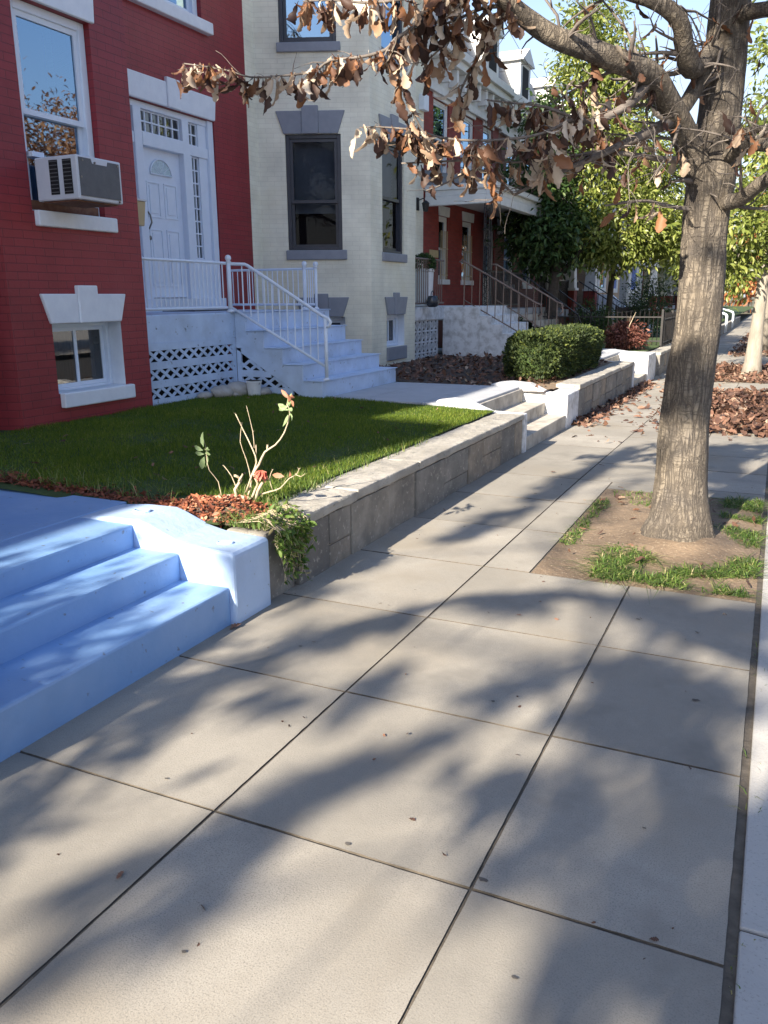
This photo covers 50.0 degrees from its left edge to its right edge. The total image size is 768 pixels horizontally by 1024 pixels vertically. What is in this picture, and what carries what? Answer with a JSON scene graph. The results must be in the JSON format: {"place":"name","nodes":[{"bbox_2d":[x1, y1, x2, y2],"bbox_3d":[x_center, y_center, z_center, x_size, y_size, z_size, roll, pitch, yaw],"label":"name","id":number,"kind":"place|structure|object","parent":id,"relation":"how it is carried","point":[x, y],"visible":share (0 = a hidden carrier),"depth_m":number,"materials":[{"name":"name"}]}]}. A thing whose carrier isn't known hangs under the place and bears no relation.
{"place":"outdoors","nodes":[
{"label":"outdoors","id":0,"kind":"place"},
{"bbox_2d":[0,488,126,541],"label":"painted landing","id":1,"kind":"object","parent":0,"point":[22,513],"visible":0.46,"depth_m":4.64,"materials":[{"name":"blue paint"}]},
{"bbox_2d":[0,392,493,524],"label":"lawn","id":2,"kind":"structure","parent":0,"point":[28,489],"depth_m":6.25,"materials":[{"name":"green plant"}]},
{"bbox_2d":[0,469,180,506],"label":"bark mulch","id":3,"kind":"object","parent":2,"relation":"on","point":[9,478],"visible":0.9,"depth_m":5.05,"materials":[{"name":"brown wood"}]},
{"bbox_2d":[0,457,190,502],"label":"edge weeds","id":4,"kind":"object","parent":2,"relation":"on","point":[88,488],"visible":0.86,"depth_m":5.13,"materials":[{"name":"green plant"}]},
{"bbox_2d":[0,0,254,429],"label":"row house","id":5,"kind":"structure","parent":2,"relation":"on","point":[93,78],"depth_m":7.83,"materials":[{"name":"red brick"}]},
{"bbox_2d":[10,0,117,232],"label":"window","id":6,"kind":"structure","parent":5,"relation":"in","point":[50,47],"depth_m":7.17,"materials":[{"name":"white paint"}]},
{"bbox_2d":[26,151,122,207],"bbox_3d":[-2.670,-2.861,7.088,0.611,0.412,0.525,6,16,24],"label":"air conditioner","id":7,"kind":"object","parent":5,"relation":"attached to","point":[76,180],"visible":0.99,"depth_m":6.89,"materials":[{"name":"white"}]},
{"bbox_2d":[39,285,135,407],"bbox_3d":[-2.845,-1.569,7.744,0.295,1.080,1.042,6,16,24],"label":"window","id":8,"kind":"structure","parent":5,"relation":"in","point":[81,346],"depth_m":7.78,"materials":[{"name":"white paint"}]},
{"bbox_2d":[137,198,146,225],"bbox_3d":[-2.744,-3.206,8.839,0.385,0.272,0.170,6,16,24],"label":"wall box","id":9,"kind":"object","parent":5,"relation":"attached to","point":[141,208],"visible":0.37,"depth_m":8.76,"materials":[{"name":"beige metal"}]},
{"bbox_2d":[143,147,186,297],"bbox_3d":[-2.901,-3.795,10.906,0.120,1.850,0.800,6,16,24],"label":"door","id":10,"kind":"structure","parent":5,"relation":"in","point":[162,173],"depth_m":10.91,"materials":[{"name":"white paint"}]},
{"bbox_2d":[164,0,196,15],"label":"window","id":11,"kind":"structure","parent":5,"relation":"in","point":[190,6],"depth_m":10.89,"materials":[{"name":"white paint"}]},
{"bbox_2d":[197,391,212,398],"bbox_3d":[-2.024,-1.311,9.311,0.151,0.097,0.217,6,16,24],"label":"rock","id":12,"kind":"object","parent":2,"relation":"on","point":[206,394],"visible":0.72,"depth_m":9.25,"materials":[{"name":"grey stone"}]},
{"bbox_2d":[210,385,233,397],"bbox_3d":[-1.860,-1.373,9.473,0.262,0.163,0.346,6,16,24],"label":"rock","id":13,"kind":"object","parent":2,"relation":"on","point":[219,391],"visible":0.78,"depth_m":9.37,"materials":[{"name":"grey stone"}]},
{"bbox_2d":[162,493,292,528],"bbox_3d":[-0.916,-0.032,4.710,0.916,0.143,0.474,6,16,24],"label":"mulch mound","id":14,"kind":"object","parent":2,"relation":"on","point":[203,507],"visible":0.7,"depth_m":4.63,"materials":[{"name":"brown wood"}]},
{"bbox_2d":[194,390,302,499],"bbox_3d":[-0.802,-0.369,4.808,0.799,0.703,0.100,6,16,24],"label":"rose bush","id":15,"kind":"object","parent":14,"relation":"on","point":[258,475],"visible":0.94,"depth_m":4.80,"materials":[{"name":"beige plant"}]},
{"bbox_2d":[228,381,247,395],"bbox_3d":[-1.707,-1.432,9.652,0.284,0.201,0.390,6,16,24],"label":"rock","id":16,"kind":"object","parent":2,"relation":"on","point":[239,387],"visible":0.49,"depth_m":9.52,"materials":[{"name":"grey stone"}]},
{"bbox_2d":[246,380,261,395],"bbox_3d":[-1.511,-1.435,9.590,0.188,0.190,0.188,6,16,24],"label":"bucket","id":17,"kind":"object","parent":2,"relation":"on","point":[253,387],"visible":0.85,"depth_m":9.52,"materials":[{"name":"white plastic"}]},
{"bbox_2d":[261,387,271,394],"bbox_3d":[-1.416,-1.411,9.698,0.169,0.122,0.240,6,16,24],"label":"rock","id":18,"kind":"object","parent":2,"relation":"on","point":[265,390],"visible":0.55,"depth_m":9.63,"materials":[{"name":"grey stone"}]},
{"bbox_2d":[142,255,396,405],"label":"porch stairs","id":19,"kind":"structure","parent":2,"relation":"on","point":[307,349],"depth_m":9.67,"materials":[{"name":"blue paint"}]},
{"bbox_2d":[175,309,237,311],"bbox_3d":[-2.439,-2.696,11.002,0.520,0.016,0.950,6,16,24],"label":"door mat","id":20,"kind":"object","parent":19,"relation":"attached to","point":[204,310],"depth_m":10.67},
{"bbox_2d":[226,434,429,504],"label":"long grass","id":21,"kind":"structure","parent":2,"relation":"on","point":[314,485],"depth_m":5.41,"materials":[{"name":"plant"}]},
{"bbox_2d":[0,313,767,1023],"bbox_3d":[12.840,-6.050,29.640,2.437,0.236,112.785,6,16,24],"label":"sidewalk","id":22,"kind":"structure","parent":0,"point":[280,927],"depth_m":2.72,"materials":[{"name":"concrete"}]},
{"bbox_2d":[116,871,123,878],"bbox_3d":[-0.754,1.036,2.355,0.017,0.006,0.034,6,16,24],"label":"fallen leaf","id":23,"kind":"object","parent":22,"relation":"on","point":[120,873],"visible":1,"depth_m":2.35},
{"bbox_2d":[0,504,270,761],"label":"garden steps","id":24,"kind":"structure","parent":22,"relation":"on","point":[98,607],"depth_m":3.80,"materials":[{"name":"blue paint"}]},
{"bbox_2d":[230,623,240,629],"bbox_3d":[-0.741,0.570,4.123,0.071,0.020,0.034,-10,17,-32],"label":"fallen leaf","id":25,"kind":"object","parent":22,"relation":"on","point":[234,625],"visible":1,"depth_m":4.12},
{"bbox_2d":[227,523,294,599],"bbox_3d":[-0.686,0.280,4.616,0.255,0.435,0.303,6,16,24],"label":"wall end stone","id":26,"kind":"object","parent":22,"relation":"on","point":[278,587],"visible":0.2,"depth_m":4.50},
{"bbox_2d":[211,497,317,584],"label":"trailing weeds","id":27,"kind":"object","parent":26,"relation":"on","point":[288,540],"visible":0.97,"depth_m":4.49,"materials":[{"name":"green leaf"},{"name":"green stem"}]},
{"bbox_2d":[271,413,523,584],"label":"retaining wall","id":28,"kind":"structure","parent":22,"relation":"on","point":[353,511],"depth_m":5.93,"materials":[{"name":"stone"}]},
{"bbox_2d":[57,468,752,959],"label":"leaf bits","id":29,"kind":"object","parent":22,"relation":"on","point":[517,754],"visible":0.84,"depth_m":2.91,"materials":[{"name":"brown plant"}]},
{"bbox_2d":[165,493,699,978],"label":"pavement stains","id":30,"kind":"object","parent":22,"relation":"on","point":[481,877],"visible":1,"depth_m":2.34,"materials":[{"name":"grey"}]},
{"bbox_2d":[394,381,571,452],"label":"garden steps","id":31,"kind":"structure","parent":22,"relation":"on","point":[547,414],"depth_m":10.16,"materials":[{"name":"concrete"}]},
{"bbox_2d":[553,389,578,425],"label":"wall end block","id":32,"kind":"structure","parent":22,"relation":"on","point":[574,402],"depth_m":10.87,"materials":[{"name":"concrete"}]},
{"bbox_2d":[556,361,633,416],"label":"retaining wall","id":33,"kind":"structure","parent":22,"relation":"on","point":[600,385],"depth_m":12.58,"materials":[{"name":"stone"}]},
{"bbox_2d":[548,349,655,390],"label":"garden steps","id":34,"kind":"structure","parent":22,"relation":"on","point":[644,366],"depth_m":16.85,"materials":[{"name":"concrete"}]},
{"bbox_2d":[571,379,661,426],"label":"wall foot leaves","id":35,"kind":"object","parent":22,"relation":"on","point":[597,412],"visible":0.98,"depth_m":12.63,"materials":[{"name":"brown plant"}]},
{"bbox_2d":[647,343,671,375],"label":"retaining wall","id":36,"kind":"structure","parent":22,"relation":"on","point":[662,355],"depth_m":19.04,"materials":[{"name":"concrete"}]},
{"bbox_2d":[662,310,675,346],"bbox_3d":[7.672,-4.929,21.991,0.050,0.890,3.550,6,16,24],"label":"iron fence","id":37,"kind":"object","parent":36,"relation":"on","point":[668,326],"visible":0.61,"depth_m":21.42,"materials":[{"name":"black metal"}]},
{"bbox_2d":[572,362,765,442],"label":"loose leaves","id":38,"kind":"object","parent":22,"relation":"on","point":[647,406],"visible":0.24,"depth_m":11.58,"materials":[{"name":"brown plant"}]},
{"bbox_2d":[665,0,767,374],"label":"street tree","id":39,"kind":"object","parent":22,"relation":"on","point":[741,251],"visible":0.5,"depth_m":17.60,"materials":[{"name":"green plant"}]},
{"bbox_2d":[720,316,740,335],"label":"retaining wall","id":40,"kind":"structure","parent":22,"relation":"on","point":[736,320],"depth_m":43.59,"materials":[{"name":"concrete"}]},
{"bbox_2d":[722,312,727,332],"bbox_3d":[16.125,-9.148,39.511,0.608,1.034,1.156,6,16,24],"label":"wall post rail","id":41,"kind":"object","parent":40,"relation":"attached to","point":[725,314],"depth_m":39.02,"materials":[{"name":"white metal"}]},
{"bbox_2d":[722,308,733,327],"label":"wall post rail","id":42,"kind":"object","parent":40,"relation":"attached to","point":[732,316],"depth_m":45.06,"materials":[{"name":"white metal"}]},
{"bbox_2d":[728,158,764,262],"bbox_3d":[16.256,-11.403,33.979,4.802,8.392,4.852,6,16,24],"label":"street tree","id":43,"kind":"object","parent":22,"relation":"on","point":[759,206],"visible":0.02,"depth_m":34.22,"materials":[{"name":"green plant"}]},
{"bbox_2d":[729,490,767,994],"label":"gutter grass","id":44,"kind":"structure","parent":22,"relation":"on","point":[747,757],"depth_m":2.76,"materials":[{"name":"green plant"}]},
{"bbox_2d":[331,348,619,427],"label":"garden path","id":45,"kind":"structure","parent":0,"point":[417,393],"depth_m":10.04,"materials":[{"name":"grey concrete"}]},
{"bbox_2d":[210,297,754,529],"bbox_3d":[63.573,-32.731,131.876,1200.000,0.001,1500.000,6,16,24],"label":"ground","id":46,"kind":"structure","parent":0,"point":[742,315],"depth_m":76.25,"materials":[{"name":"brown soil"}]},
{"bbox_2d":[723,234,756,312],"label":"street tree","id":47,"kind":"object","parent":46,"relation":"on","point":[748,298],"visible":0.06,"depth_m":93.48,"materials":[{"name":"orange plant"}]},
{"bbox_2d":[385,354,597,392],"bbox_3d":[0.978,-2.408,13.735,4.780,0.133,5.200,6,16,24],"label":"garden bed","id":48,"kind":"object","parent":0,"point":[489,376],"visible":0.17,"depth_m":12.63,"materials":[{"name":"brown soil"}]},
{"bbox_2d":[415,257,563,358],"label":"porch stairs","id":49,"kind":"structure","parent":48,"relation":"on","point":[472,329],"depth_m":15.66,"materials":[{"name":"concrete"}]},
{"bbox_2d":[415,252,436,306],"bbox_3d":[0.736,-4.282,15.189,0.491,0.973,0.496,6,16,24],"label":"planter","id":50,"kind":"object","parent":49,"relation":"on","point":[431,267],"visible":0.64,"depth_m":15.06,"materials":[{"name":"white plastic"}]},
{"bbox_2d":[426,290,438,306],"bbox_3d":[0.879,-3.853,14.886,0.234,0.292,0.240,6,16,24],"label":"plant pot","id":51,"kind":"object","parent":49,"relation":"on","point":[432,301],"visible":1,"depth_m":14.81,"materials":[{"name":"grey ceramic"}]},
{"bbox_2d":[379,351,607,387],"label":"bed leaves","id":52,"kind":"object","parent":48,"relation":"on","point":[479,366],"visible":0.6,"depth_m":12.86,"materials":[{"name":"brown plant"}]},
{"bbox_2d":[502,323,605,381],"bbox_3d":[2.789,-2.602,13.086,1.027,0.768,4.298,6,16,24],"label":"hedge","id":53,"kind":"object","parent":48,"relation":"on","point":[550,351],"visible":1,"depth_m":11.70,"materials":[{"name":"green plant"}]},
{"bbox_2d":[521,361,611,389],"bbox_3d":[2.921,-2.218,13.091,0.670,0.049,5.050,6,16,24],"label":"dry bed edge","id":54,"kind":"object","parent":48,"relation":"on","point":[550,384],"visible":0.21,"depth_m":11.71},
{"bbox_2d":[464,0,767,296],"label":"sky","id":55,"kind":"structure","parent":0,"point":[537,49],"materials":[{"name":"white"}]},
{"bbox_2d":[601,337,659,351],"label":"front yard","id":56,"kind":"structure","parent":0,"point":[652,346],"depth_m":20.05,"materials":[{"name":"plant"}]},
{"bbox_2d":[242,0,428,365],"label":"row house","id":57,"kind":"structure","parent":56,"relation":"on","point":[353,227],"depth_m":12.64,"materials":[{"name":"beige paint"}]},
{"bbox_2d":[276,0,339,52],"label":"window","id":58,"kind":"structure","parent":57,"relation":"in","point":[290,40],"depth_m":12.03,"materials":[{"name":"clear glass"}]},
{"bbox_2d":[275,105,346,259],"bbox_3d":[-1.078,-5.002,12.603,1.038,2.195,0.411,3,15,11],"label":"window","id":59,"kind":"structure","parent":57,"relation":"in","point":[313,162],"depth_m":12.57,"materials":[{"name":"black glass"}]},
{"bbox_2d":[297,294,348,338],"bbox_3d":[-0.962,-3.040,13.135,0.844,0.853,0.301,0,15,3],"label":"window","id":60,"kind":"structure","parent":57,"relation":"in","point":[337,305],"depth_m":12.94,"materials":[{"name":"white paint"}]},
{"bbox_2d":[378,114,406,262],"bbox_3d":[0.109,-5.167,13.227,0.171,2.205,1.063,6,16,24],"label":"window","id":61,"kind":"structure","parent":57,"relation":"in","point":[391,166],"depth_m":13.37,"materials":[{"name":"black glass"}]},
{"bbox_2d":[381,1,407,71],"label":"window","id":62,"kind":"structure","parent":57,"relation":"in","point":[386,38],"depth_m":12.78,"materials":[{"name":"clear glass"}]},
{"bbox_2d":[385,293,407,360],"bbox_3d":[0.130,-3.126,13.870,0.248,1.100,0.883,6,16,24],"label":"window","id":63,"kind":"structure","parent":57,"relation":"in","point":[396,305],"depth_m":13.92,"materials":[{"name":"white paint"}]},
{"bbox_2d":[416,197,429,211],"bbox_3d":[0.848,-6.666,17.868,0.276,0.300,0.180,6,16,24],"label":"wall lantern","id":64,"kind":"object","parent":57,"relation":"attached to","point":[425,204],"depth_m":17.83,"materials":[{"name":"black metal"}]},
{"bbox_2d":[423,8,592,347],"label":"row house","id":65,"kind":"structure","parent":56,"relation":"on","point":[454,225],"depth_m":19.93,"materials":[{"name":"red brick"}]},
{"bbox_2d":[433,92,450,172],"bbox_3d":[1.251,-8.618,18.739,0.163,1.788,1.088,6,16,24],"label":"window","id":66,"kind":"structure","parent":65,"relation":"in","point":[439,109],"depth_m":18.79,"materials":[{"name":"white glass"}]},
{"bbox_2d":[438,206,449,284],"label":"window","id":67,"kind":"structure","parent":65,"relation":"in","point":[443,211],"depth_m":19.57,"materials":[{"name":"beige glass"}]},
{"bbox_2d":[461,211,473,284],"bbox_3d":[2.081,-6.700,21.014,0.183,1.760,0.890,6,16,24],"label":"window","id":68,"kind":"structure","parent":65,"relation":"in","point":[468,217],"depth_m":21.06,"materials":[{"name":"clear glass"}]},
{"bbox_2d":[460,110,475,171],"bbox_3d":[2.010,-9.032,20.307,0.163,1.788,1.068,6,16,24],"label":"window","id":69,"kind":"structure","parent":65,"relation":"in","point":[468,130],"depth_m":20.37,"materials":[{"name":"clear glass"}]},
{"bbox_2d":[482,121,493,178],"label":"window","id":70,"kind":"structure","parent":65,"relation":"in","point":[485,130],"depth_m":21.67,"materials":[{"name":"clear glass"}]},
{"bbox_2d":[483,224,492,305],"bbox_3d":[2.780,-6.772,22.701,0.160,2.198,0.846,6,16,24],"label":"door","id":71,"kind":"structure","parent":65,"relation":"in","point":[486,262],"depth_m":22.89,"materials":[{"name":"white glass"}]},
{"bbox_2d":[482,77,629,318],"bbox_3d":[4.472,-7.516,21.188,3.685,6.593,3.314,6,16,24],"label":"evergreen tree","id":72,"kind":"object","parent":56,"relation":"on","point":[550,230],"visible":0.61,"depth_m":20.87,"materials":[{"name":"green plant"}]},
{"bbox_2d":[565,296,624,338],"bbox_3d":[5.666,-5.062,22.372,1.679,1.588,1.738,6,16,24],"label":"shrub","id":73,"kind":"object","parent":56,"relation":"on","point":[596,321],"visible":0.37,"depth_m":22.16,"materials":[{"name":"green plant"}]},
{"bbox_2d":[536,309,663,346],"bbox_3d":[4.931,-4.764,21.249,4.330,0.900,0.050,6,16,24],"label":"iron fence","id":74,"kind":"object","parent":56,"relation":"on","point":[626,317],"visible":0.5,"depth_m":20.65,"materials":[{"name":"black metal"}]},
{"bbox_2d":[604,317,650,349],"bbox_3d":[5.487,-4.040,18.764,1.206,1.018,1.151,6,16,24],"label":"shrub","id":75,"kind":"object","parent":56,"relation":"on","point":[621,337],"visible":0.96,"depth_m":18.58,"materials":[{"name":"red plant"}]},
{"bbox_2d":[538,0,733,327],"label":"magnolia tree","id":76,"kind":"object","parent":56,"relation":"on","point":[646,241],"visible":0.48,"depth_m":20.82,"materials":[{"name":"green plant"}]},
{"bbox_2d":[531,337,767,602],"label":"tree pit dirt","id":77,"kind":"object","parent":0,"point":[620,525],"visible":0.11,"depth_m":5.26,"materials":[{"name":"brown soil"}]},
{"bbox_2d":[171,0,767,541],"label":"oak tree","id":78,"kind":"object","parent":77,"relation":"on","point":[713,144],"visible":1,"depth_m":4.41,"materials":[{"name":"brown plant"}]},
{"bbox_2d":[551,488,767,604],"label":"pit grass","id":79,"kind":"structure","parent":77,"relation":"on","point":[618,571],"depth_m":4.99,"materials":[{"name":"green plant"}]},
{"bbox_2d":[568,486,755,585],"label":"pit leaves","id":80,"kind":"object","parent":77,"relation":"on","point":[618,497],"visible":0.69,"depth_m":5.84,"materials":[{"name":"brown plant"}]},
{"bbox_2d":[709,385,767,437],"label":"fallen leaves","id":81,"kind":"object","parent":77,"relation":"on","point":[749,406],"visible":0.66,"depth_m":11.46,"materials":[{"name":"brown plant"}]},
{"bbox_2d":[714,333,767,383],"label":"leaves","id":82,"kind":"object","parent":77,"relation":"on","point":[732,370],"visible":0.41,"depth_m":18.46,"materials":[{"name":"brown plant"}]},
{"bbox_2d":[730,82,767,350],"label":"street tree","id":83,"kind":"object","parent":77,"relation":"on","point":[765,338],"visible":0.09,"depth_m":25.63,"materials":[{"name":"green plant"}]},
{"bbox_2d":[644,314,737,336],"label":"yard","id":84,"kind":"structure","parent":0,"point":[723,318],"depth_m":40.20,"materials":[{"name":"plant"}]},
{"bbox_2d":[494,48,627,328],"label":"row house","id":85,"kind":"structure","parent":84,"relation":"on","point":[518,79],"depth_m":23.93,"materials":[{"name":"white paint"}]},
{"bbox_2d":[503,237,512,287],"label":"window","id":86,"kind":"structure","parent":85,"relation":"in","point":[506,266],"depth_m":24.44,"materials":[{"name":"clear glass"}]},
{"bbox_2d":[506,137,515,184],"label":"window","id":87,"kind":"structure","parent":85,"relation":"in","point":[513,142],"depth_m":23.76,"materials":[{"name":"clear glass"}]},
{"bbox_2d":[521,249,531,288],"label":"window","id":88,"kind":"structure","parent":85,"relation":"in","point":[523,286],"depth_m":26.21,"materials":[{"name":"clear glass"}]},
{"bbox_2d":[557,100,652,331],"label":"row house","id":89,"kind":"structure","parent":84,"relation":"on","point":[602,282],"depth_m":29.13,"materials":[{"name":"beige brick"}]},
{"bbox_2d":[597,257,605,292],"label":"window","id":90,"kind":"structure","parent":89,"relation":"in","point":[601,284],"depth_m":29.73,"materials":[{"name":"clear glass"}]},
{"bbox_2d":[613,264,618,292],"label":"window","id":91,"kind":"structure","parent":89,"relation":"in","point":[615,290],"depth_m":32.26,"materials":[{"name":"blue paint"}]},
{"bbox_2d":[596,166,642,306],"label":"row house","id":92,"kind":"structure","parent":84,"relation":"on","point":[623,294],"depth_m":35.11,"materials":[{"name":"grey paint"}]},
{"bbox_2d":[628,262,638,292],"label":"window","id":93,"kind":"structure","parent":92,"relation":"in","point":[631,276],"depth_m":35.94,"materials":[{"name":"blue paint"}]},
{"bbox_2d":[614,305,646,334],"bbox_3d":[7.854,-6.021,26.011,0.050,1.010,6.250,6,16,24],"label":"iron fence","id":94,"kind":"object","parent":84,"relation":"on","point":[623,309],"visible":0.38,"depth_m":24.66,"materials":[{"name":"black metal"}]},
{"bbox_2d":[617,266,676,336],"bbox_3d":[8.074,-6.290,25.262,1.748,2.561,2.012,1,15,6],"label":"shrub","id":95,"kind":"object","parent":84,"relation":"on","point":[647,304],"visible":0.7,"depth_m":25.08,"materials":[{"name":"green plant"}]},
{"bbox_2d":[625,219,677,316],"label":"row house","id":96,"kind":"structure","parent":84,"relation":"on","point":[655,273],"depth_m":44.19,"materials":[{"name":"blue brick"}]},
{"bbox_2d":[642,182,678,308],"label":"row house","id":97,"kind":"structure","parent":84,"relation":"on","point":[646,273],"depth_m":49.88,"materials":[{"name":"beige paint"}]},
{"bbox_2d":[658,260,679,293],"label":"yard tree","id":98,"kind":"object","parent":84,"relation":"on","point":[675,272],"visible":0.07,"depth_m":42.76,"materials":[{"name":"green plant"}]},
{"bbox_2d":[724,306,752,313],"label":"yard","id":99,"kind":"structure","parent":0,"point":[741,309],"depth_m":72.23,"materials":[{"name":"plant"}]},
{"bbox_2d":[733,514,767,1023],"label":"kerb walk","id":100,"kind":"structure","parent":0,"point":[751,1001],"depth_m":2.35,"materials":[{"name":"concrete"}]}
]}

